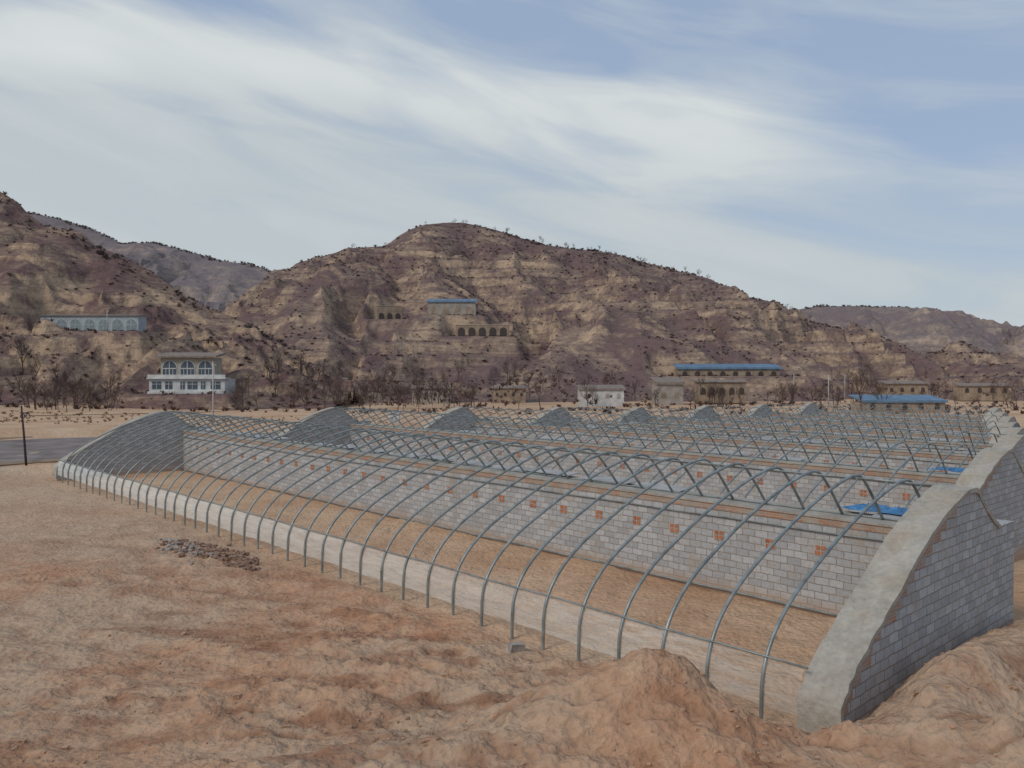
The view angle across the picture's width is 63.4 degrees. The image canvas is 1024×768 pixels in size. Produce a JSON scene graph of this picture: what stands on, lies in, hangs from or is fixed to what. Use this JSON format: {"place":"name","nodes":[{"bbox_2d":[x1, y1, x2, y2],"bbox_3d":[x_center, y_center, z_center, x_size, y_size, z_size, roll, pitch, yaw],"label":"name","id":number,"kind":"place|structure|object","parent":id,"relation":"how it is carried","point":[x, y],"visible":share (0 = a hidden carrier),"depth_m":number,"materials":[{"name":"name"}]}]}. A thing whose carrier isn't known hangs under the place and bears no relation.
{"place":"outdoors","nodes":[
{"label":"outdoors","id":0,"kind":"place"},
{"bbox_2d":[29,213,269,310],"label":"distant hill","id":1,"kind":"structure","parent":0,"point":[215,284],"depth_m":670.88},
{"bbox_2d":[26,211,270,271],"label":"ridge scrub","id":2,"kind":"object","parent":1,"relation":"on","point":[161,244],"visible":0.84,"depth_m":715.43,"materials":[{"name":"brown plant"}]},
{"bbox_2d":[0,192,363,409],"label":"terraced hill","id":3,"kind":"structure","parent":0,"point":[45,271],"depth_m":221.03,"materials":[{"name":"brown soil"}]},
{"bbox_2d":[4,338,34,372],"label":"bare tree","id":4,"kind":"object","parent":3,"relation":"on","point":[17,346],"visible":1,"depth_m":199.55,"materials":[{"name":"brown plant"}]},
{"bbox_2d":[47,364,76,395],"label":"bare tree","id":5,"kind":"object","parent":3,"relation":"on","point":[66,378],"visible":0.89,"depth_m":190.22,"materials":[{"name":"brown plant"}]},
{"bbox_2d":[37,314,148,330],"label":"cave dwelling","id":6,"kind":"structure","parent":3,"relation":"on","point":[117,322],"depth_m":224.23,"materials":[{"name":"grey tile"}]},
{"bbox_2d":[56,319,135,329],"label":"arched windows","id":7,"kind":"structure","parent":6,"relation":"in","point":[102,324],"depth_m":224.15,"materials":[{"name":"grey glass"}]},
{"bbox_2d":[0,196,329,406],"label":"hillside scrub","id":8,"kind":"object","parent":3,"relation":"on","point":[210,339],"visible":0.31,"depth_m":219.42,"materials":[{"name":"brown plant"}]},
{"bbox_2d":[147,379,235,393],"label":"storey","id":9,"kind":"object","parent":3,"relation":"on","point":[225,384],"visible":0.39,"depth_m":187.99,"materials":[{"name":"white paint"}]},
{"bbox_2d":[152,361,219,388],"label":"windows","id":10,"kind":"structure","parent":9,"relation":"on","point":[184,372],"depth_m":190.28,"materials":[{"name":"grey glass"}]},
{"bbox_2d":[156,360,215,388],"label":"window frames","id":11,"kind":"structure","parent":10,"relation":"attached to","point":[187,368],"depth_m":190.36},
{"bbox_2d":[146,375,229,378],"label":"terrace","id":12,"kind":"structure","parent":9,"relation":"on","point":[184,376],"depth_m":187.54,"materials":[{"name":"white concrete"}]},
{"bbox_2d":[161,358,221,374],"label":"storey","id":13,"kind":"object","parent":9,"relation":"on","point":[217,367],"visible":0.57,"depth_m":190.60,"materials":[{"name":"beige paint"}]},
{"bbox_2d":[155,352,225,357],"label":"roof","id":14,"kind":"structure","parent":13,"relation":"on","point":[196,354],"depth_m":191.83,"materials":[{"name":"grey concrete"}]},
{"bbox_2d":[0,416,685,461],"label":"road","id":15,"kind":"structure","parent":0,"point":[45,448],"depth_m":74.28,"materials":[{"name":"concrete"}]},
{"bbox_2d":[0,399,1023,767],"bbox_3d":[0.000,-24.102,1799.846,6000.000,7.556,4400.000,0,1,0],"label":"ground","id":16,"kind":"structure","parent":0,"point":[82,573],"depth_m":19.92,"materials":[{"name":"soil"}]},
{"bbox_2d":[20,406,30,465],"bbox_3d":[-35.255,4.022,60.074,0.795,4.910,0.180,0,1,0],"label":"utility pole","id":17,"kind":"object","parent":16,"relation":"on","point":[24,440],"visible":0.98,"depth_m":60.01,"materials":[{"name":"brown wood"}]},
{"bbox_2d":[31,380,496,415],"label":"overhead wire","id":18,"kind":"object","parent":17,"relation":"attached to","point":[233,410],"visible":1,"depth_m":78.12,"materials":[{"name":"black metal"}]},
{"bbox_2d":[0,436,61,465],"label":"road kerb","id":19,"kind":"structure","parent":16,"relation":"on","point":[28,461],"depth_m":62.12,"materials":[{"name":"concrete"}]},
{"bbox_2d":[55,376,81,405],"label":"bare tree","id":20,"kind":"object","parent":16,"relation":"on","point":[69,382],"visible":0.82,"depth_m":178.32,"materials":[{"name":"brown plant"}]},
{"bbox_2d":[156,538,213,564],"bbox_3d":[-12.497,6.350,31.767,1.716,0.375,6.327,-1,1,-39],"label":"rubble pile","id":21,"kind":"object","parent":16,"relation":"on","point":[191,548],"visible":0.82,"depth_m":32.00,"materials":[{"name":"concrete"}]},
{"bbox_2d":[0,410,386,425],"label":"dry grass tufts","id":22,"kind":"object","parent":16,"relation":"on","point":[89,419],"visible":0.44,"depth_m":128.83,"materials":[{"name":"brown plant"}]},
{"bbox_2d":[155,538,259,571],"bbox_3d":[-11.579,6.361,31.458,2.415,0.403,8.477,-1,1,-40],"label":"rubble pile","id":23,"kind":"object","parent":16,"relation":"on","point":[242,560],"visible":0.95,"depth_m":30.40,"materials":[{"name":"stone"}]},
{"bbox_2d":[212,361,214,419],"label":"concrete utility pole","id":24,"kind":"object","parent":16,"relation":"on","point":[212,389],"visible":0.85,"depth_m":129.99,"materials":[{"name":"grey concrete"}]},
{"bbox_2d":[387,412,399,422],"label":"white hut","id":25,"kind":"object","parent":16,"relation":"on","point":[393,419],"visible":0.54,"depth_m":130.10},
{"bbox_2d":[493,389,525,402],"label":"walls","id":26,"kind":"structure","parent":16,"relation":"on","point":[508,397],"depth_m":228.09,"materials":[{"name":"brick"}]},
{"bbox_2d":[491,385,526,388],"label":"roof","id":27,"kind":"structure","parent":26,"relation":"on","point":[512,387],"depth_m":228.15,"materials":[{"name":"grey concrete"}]},
{"bbox_2d":[0,352,1021,411],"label":"bare tree grove","id":28,"kind":"object","parent":16,"relation":"on","point":[89,388],"visible":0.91,"depth_m":192.79,"materials":[{"name":"brown plant"}]},
{"bbox_2d":[1,569,1021,767],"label":"soil clods","id":29,"kind":"object","parent":16,"relation":"on","point":[915,692],"visible":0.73,"depth_m":14.96,"materials":[{"name":"brown soil"}]},
{"bbox_2d":[0,328,1023,414],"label":"valley scrub","id":30,"kind":"object","parent":16,"relation":"on","point":[205,409],"visible":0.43,"depth_m":194.51,"materials":[{"name":"brown plant"}]},
{"bbox_2d":[506,642,525,652],"bbox_3d":[0.092,6.412,20.108,0.400,0.240,0.200,10,1,-34],"label":"concrete block","id":31,"kind":"object","parent":16,"relation":"on","point":[513,647],"depth_m":20.03,"materials":[{"name":"grey concrete"}]},
{"bbox_2d":[52,411,1013,732],"bbox_3d":[-8.014,4.682,37.436,10.056,5.210,51.798,-1,1,-43],"label":"greenhouse frame","id":32,"kind":"object","parent":16,"relation":"on","point":[916,585],"visible":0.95,"depth_m":26.01,"materials":[{"name":"concrete"},{"name":"red brick"},{"name":"galvanised steel"}]},
{"bbox_2d":[842,503,907,514],"bbox_3d":[10.764,3.561,23.543,0.592,0.226,3.003,-1,1,-43],"label":"blue tarpaulin","id":33,"kind":"object","parent":32,"relation":"on","point":[888,509],"visible":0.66,"depth_m":23.63,"materials":[{"name":"blue plastic"}]},
{"bbox_2d":[578,390,623,406],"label":"walls","id":34,"kind":"structure","parent":16,"relation":"on","point":[613,401],"depth_m":205.09,"materials":[{"name":"white paint"}]},
{"bbox_2d":[576,385,625,389],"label":"roof","id":35,"kind":"structure","parent":34,"relation":"on","point":[609,387],"depth_m":206.22,"materials":[{"name":"grey concrete"}]},
{"bbox_2d":[583,393,619,397],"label":"arched windows","id":36,"kind":"structure","parent":34,"relation":"attached to","point":[607,395],"depth_m":204.95,"materials":[{"name":"grey glass"}]},
{"bbox_2d":[273,406,1023,561],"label":"greenhouse frame","id":37,"kind":"object","parent":16,"relation":"on","point":[995,476],"visible":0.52,"depth_m":40.76,"materials":[{"name":"concrete"}]},
{"bbox_2d":[930,466,965,471],"bbox_3d":[18.738,3.584,34.787,0.528,0.172,2.454,-1,1,-43],"label":"blue tarpaulin","id":38,"kind":"object","parent":37,"relation":"on","point":[955,469],"visible":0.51,"depth_m":34.90,"materials":[{"name":"blue plastic"}]},
{"bbox_2d":[652,384,682,404],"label":"walls","id":39,"kind":"structure","parent":16,"relation":"on","point":[670,391],"depth_m":216.12,"materials":[{"name":"grey paint"}]},
{"bbox_2d":[650,377,684,384],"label":"roof","id":40,"kind":"structure","parent":39,"relation":"on","point":[667,381],"depth_m":216.90,"materials":[{"name":"grey concrete"}]},
{"bbox_2d":[662,392,678,397],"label":"arched windows","id":41,"kind":"structure","parent":39,"relation":"attached to","point":[676,395],"depth_m":216.09,"materials":[{"name":"glass"}]},
{"bbox_2d":[692,380,747,402],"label":"cave dwelling","id":42,"kind":"structure","parent":16,"relation":"on","point":[729,385],"depth_m":222.08,"materials":[{"name":"brick"}]},
{"bbox_2d":[700,388,743,393],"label":"arched windows","id":43,"kind":"structure","parent":42,"relation":"in","point":[703,391],"depth_m":221.92,"materials":[{"name":"black glass"}]},
{"bbox_2d":[421,406,1023,471],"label":"greenhouse frame","id":44,"kind":"object","parent":16,"relation":"on","point":[895,457],"visible":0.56,"depth_m":54.38,"materials":[{"name":"metal"}]},
{"bbox_2d":[528,407,1023,452],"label":"greenhouse frame","id":45,"kind":"object","parent":16,"relation":"on","point":[1008,430],"visible":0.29,"depth_m":66.26,"materials":[{"name":"metal"}]},
{"bbox_2d":[616,407,1019,443],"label":"greenhouse frame","id":46,"kind":"object","parent":16,"relation":"on","point":[937,435],"visible":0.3,"depth_m":77.07,"materials":[{"name":"metal"}]},
{"bbox_2d":[828,375,828,405],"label":"concrete utility pole","id":47,"kind":"object","parent":16,"relation":"on","point":[828,390],"visible":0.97,"depth_m":189.97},
{"bbox_2d":[684,405,1016,435],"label":"greenhouse frame","id":48,"kind":"object","parent":16,"relation":"on","point":[1000,421],"visible":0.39,"depth_m":88.80,"materials":[{"name":"metal"}]},
{"bbox_2d":[849,360,890,410],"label":"bare tree","id":49,"kind":"object","parent":16,"relation":"on","point":[862,373],"visible":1,"depth_m":166.82,"materials":[{"name":"brown plant"}]},
{"bbox_2d":[744,404,1008,427],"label":"greenhouse frame","id":50,"kind":"object","parent":16,"relation":"on","point":[992,418],"visible":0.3,"depth_m":99.80,"materials":[{"name":"metal"}]},
{"bbox_2d":[869,378,899,398],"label":"bare tree","id":51,"kind":"object","parent":16,"relation":"on","point":[876,387],"visible":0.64,"depth_m":176.25,"materials":[{"name":"brown plant"}]},
{"bbox_2d":[851,401,944,412],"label":"walls","id":52,"kind":"structure","parent":16,"relation":"on","point":[915,408],"depth_m":175.11,"materials":[{"name":"brick"}]},
{"bbox_2d":[849,395,947,402],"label":"roof","id":53,"kind":"structure","parent":52,"relation":"on","point":[903,399],"depth_m":175.84,"materials":[{"name":"blue metal"}]},
{"bbox_2d":[870,403,939,408],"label":"arched windows","id":54,"kind":"structure","parent":52,"relation":"attached to","point":[920,404],"depth_m":174.98,"materials":[{"name":"black glass"}]},
{"bbox_2d":[795,402,1001,421],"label":"greenhouse frame","id":55,"kind":"object","parent":16,"relation":"on","point":[988,415],"visible":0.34,"depth_m":111.52,"materials":[{"name":"metal"}]},
{"bbox_2d":[878,384,927,394],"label":"walls","id":56,"kind":"structure","parent":16,"relation":"on","point":[907,388],"depth_m":218.05,"materials":[{"name":"brick"}]},
{"bbox_2d":[876,381,929,383],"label":"roof","id":57,"kind":"structure","parent":56,"relation":"on","point":[903,382],"depth_m":219.13,"materials":[{"name":"grey concrete"}]},
{"bbox_2d":[890,388,924,391],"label":"windows","id":58,"kind":"structure","parent":56,"relation":"attached to","point":[902,390],"depth_m":217.94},
{"bbox_2d":[953,386,1010,400],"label":"walls","id":59,"kind":"structure","parent":16,"relation":"on","point":[964,396],"depth_m":240.26,"materials":[{"name":"brick"}]},
{"bbox_2d":[951,383,1012,385],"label":"roof","id":60,"kind":"structure","parent":59,"relation":"on","point":[976,384],"depth_m":242.01,"materials":[{"name":"grey concrete"}]},
{"bbox_2d":[965,388,1006,392],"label":"arched windows","id":61,"kind":"structure","parent":59,"relation":"attached to","point":[979,389],"depth_m":240.10,"materials":[{"name":"black glass"}]},
{"bbox_2d":[0,0,1023,326],"label":"sky","id":62,"kind":"structure","parent":0,"point":[800,154],"materials":[{"name":"blue"}]},
{"bbox_2d":[218,222,1023,402],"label":"terraced hill","id":63,"kind":"structure","parent":0,"point":[614,337],"depth_m":299.56,"materials":[{"name":"brown soil"}]},
{"bbox_2d":[374,305,401,318],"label":"cave dwelling","id":64,"kind":"structure","parent":63,"relation":"on","point":[386,312],"depth_m":294.62,"materials":[{"name":"brick"}]},
{"bbox_2d":[379,313,399,318],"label":"arched windows","id":65,"kind":"structure","parent":64,"relation":"in","point":[381,316],"depth_m":294.50,"materials":[{"name":"black glass"}]},
{"bbox_2d":[0,191,840,345],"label":"ridge scrub","id":66,"kind":"object","parent":63,"relation":"on","point":[101,252],"visible":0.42,"depth_m":264.24,"materials":[{"name":"brown plant"}]},
{"bbox_2d":[412,389,449,403],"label":"walls","id":67,"kind":"structure","parent":63,"relation":"on","point":[432,400],"depth_m":225.09,"materials":[{"name":"grey paint"}]},
{"bbox_2d":[410,385,450,388],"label":"roof","id":68,"kind":"structure","parent":67,"relation":"on","point":[428,387],"depth_m":225.63,"materials":[{"name":"grey tile"}]},
{"bbox_2d":[428,302,475,314],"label":"walls","id":69,"kind":"structure","parent":63,"relation":"on","point":[450,305],"depth_m":296.08,"materials":[{"name":"grey paint"}]},
{"bbox_2d":[426,299,477,301],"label":"roof","id":70,"kind":"structure","parent":69,"relation":"on","point":[451,300],"depth_m":295.99,"materials":[{"name":"blue metal"}]},
{"bbox_2d":[431,306,472,313],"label":"arched windows","id":71,"kind":"structure","parent":69,"relation":"attached to","point":[446,308],"depth_m":296.00,"materials":[{"name":"glass"}]},
{"bbox_2d":[431,307,472,313],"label":"window bars","id":72,"kind":"object","parent":71,"relation":"attached to","point":[457,310],"depth_m":295.95,"materials":[{"name":"grey paint"}]},
{"bbox_2d":[430,306,473,313],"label":"arch surrounds","id":73,"kind":"object","parent":69,"relation":"attached to","point":[449,309],"visible":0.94,"depth_m":296.04,"materials":[{"name":"grey paint"}]},
{"bbox_2d":[456,324,509,335],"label":"cave dwelling","id":74,"kind":"structure","parent":63,"relation":"on","point":[481,329],"depth_m":283.71,"materials":[{"name":"brick"}]},
{"bbox_2d":[458,327,506,335],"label":"arched windows","id":75,"kind":"structure","parent":74,"relation":"in","point":[503,331],"depth_m":283.63,"materials":[{"name":"black glass"}]},
{"bbox_2d":[352,219,819,322],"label":"ridge trees","id":76,"kind":"object","parent":63,"relation":"on","point":[566,244],"visible":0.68,"depth_m":390.48,"materials":[{"name":"brown plant"}]},
{"bbox_2d":[234,223,1023,402],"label":"hillside scrub","id":77,"kind":"object","parent":63,"relation":"on","point":[695,346],"visible":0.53,"depth_m":309.50,"materials":[{"name":"brown plant"}]},
{"bbox_2d":[673,364,781,375],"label":"blue roofed shed","id":78,"kind":"structure","parent":63,"relation":"on","point":[733,369],"depth_m":260.97,"materials":[{"name":"metal"}]},
{"bbox_2d":[682,371,775,375],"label":"arched windows","id":79,"kind":"structure","parent":78,"relation":"in","point":[735,373],"depth_m":260.84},
{"bbox_2d":[799,305,1023,357],"bbox_3d":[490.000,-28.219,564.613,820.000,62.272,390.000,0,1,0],"label":"distant hill","id":80,"kind":"structure","parent":0,"point":[934,329],"depth_m":525.19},
{"bbox_2d":[805,304,917,308],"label":"ridge scrub","id":81,"kind":"object","parent":80,"relation":"on","point":[850,305],"visible":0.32,"depth_m":636.49,"materials":[{"name":"brown plant"}]},
{"bbox_2d":[906,346,934,362],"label":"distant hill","id":82,"kind":"structure","parent":0,"point":[921,350],"depth_m":406.53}
]}

